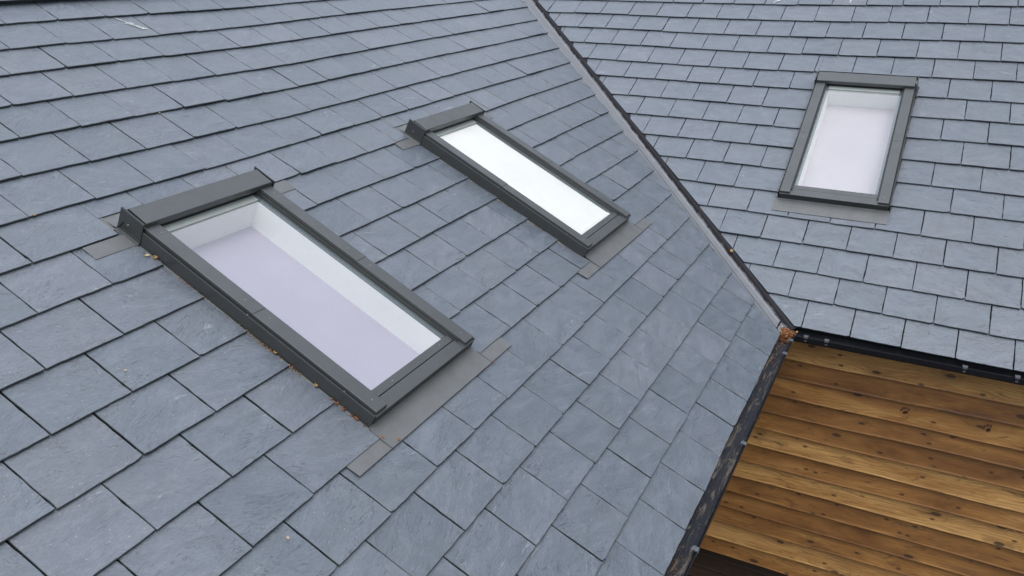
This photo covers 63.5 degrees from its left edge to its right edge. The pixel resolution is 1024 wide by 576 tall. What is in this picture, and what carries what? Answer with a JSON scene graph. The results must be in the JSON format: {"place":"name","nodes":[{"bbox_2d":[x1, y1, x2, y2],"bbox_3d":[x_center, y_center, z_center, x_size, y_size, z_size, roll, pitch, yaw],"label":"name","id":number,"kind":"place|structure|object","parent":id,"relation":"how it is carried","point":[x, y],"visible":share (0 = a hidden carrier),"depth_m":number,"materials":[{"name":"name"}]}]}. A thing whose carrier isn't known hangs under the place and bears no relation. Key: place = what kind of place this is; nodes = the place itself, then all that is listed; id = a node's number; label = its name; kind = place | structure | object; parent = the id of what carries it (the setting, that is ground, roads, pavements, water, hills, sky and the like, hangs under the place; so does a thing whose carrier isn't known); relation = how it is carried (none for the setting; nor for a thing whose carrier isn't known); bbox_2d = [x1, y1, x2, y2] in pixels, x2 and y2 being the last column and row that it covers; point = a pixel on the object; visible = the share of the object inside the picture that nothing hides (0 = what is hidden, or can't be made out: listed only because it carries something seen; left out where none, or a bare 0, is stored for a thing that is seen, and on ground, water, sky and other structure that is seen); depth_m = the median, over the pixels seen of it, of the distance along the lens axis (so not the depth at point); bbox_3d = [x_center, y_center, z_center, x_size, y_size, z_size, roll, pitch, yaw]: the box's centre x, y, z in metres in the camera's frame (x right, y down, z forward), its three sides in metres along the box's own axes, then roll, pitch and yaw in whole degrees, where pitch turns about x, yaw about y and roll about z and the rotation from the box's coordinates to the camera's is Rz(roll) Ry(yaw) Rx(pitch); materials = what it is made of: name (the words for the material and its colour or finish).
{"place":"outdoors","nodes":[
{"label":"outdoors","id":0,"kind":"place"},
{"label":"ground","id":1,"kind":"structure","parent":0,"visible":0},
{"bbox_2d":[0,0,1023,575],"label":"house","id":2,"kind":"structure","parent":1,"relation":"on","point":[580,374],"depth_m":4.64,"materials":[{"name":"stone"}]},
{"bbox_2d":[116,18,145,28],"bbox_3d":[-2.232,-1.548,4.837,0.176,0.067,0.038,-3,22,-7],"label":"bird dropping","id":3,"kind":"object","parent":2,"relation":"on","point":[130,23],"visible":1,"depth_m":4.84,"materials":[{"name":"white"}]},
{"bbox_2d":[151,255,300,374],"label":"dry needles","id":4,"kind":"object","parent":2,"relation":"on","point":[263,345],"visible":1,"depth_m":3.27,"materials":[{"name":"brown plant"}]},
{"bbox_2d":[331,398,365,426],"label":"dry needles","id":5,"kind":"object","parent":2,"relation":"on","point":[343,408],"visible":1,"depth_m":3.18,"materials":[{"name":"brown plant"}]},
{"bbox_2d":[664,341,785,575],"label":"dry needles","id":6,"kind":"object","parent":2,"relation":"on","point":[729,459],"visible":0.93,"depth_m":3.88,"materials":[{"name":"brown plant"}]},
{"bbox_2d":[778,327,795,344],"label":"dry needles","id":7,"kind":"object","parent":2,"relation":"on","point":[786,333],"visible":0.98,"depth_m":5.28,"materials":[{"name":"brown plant"}]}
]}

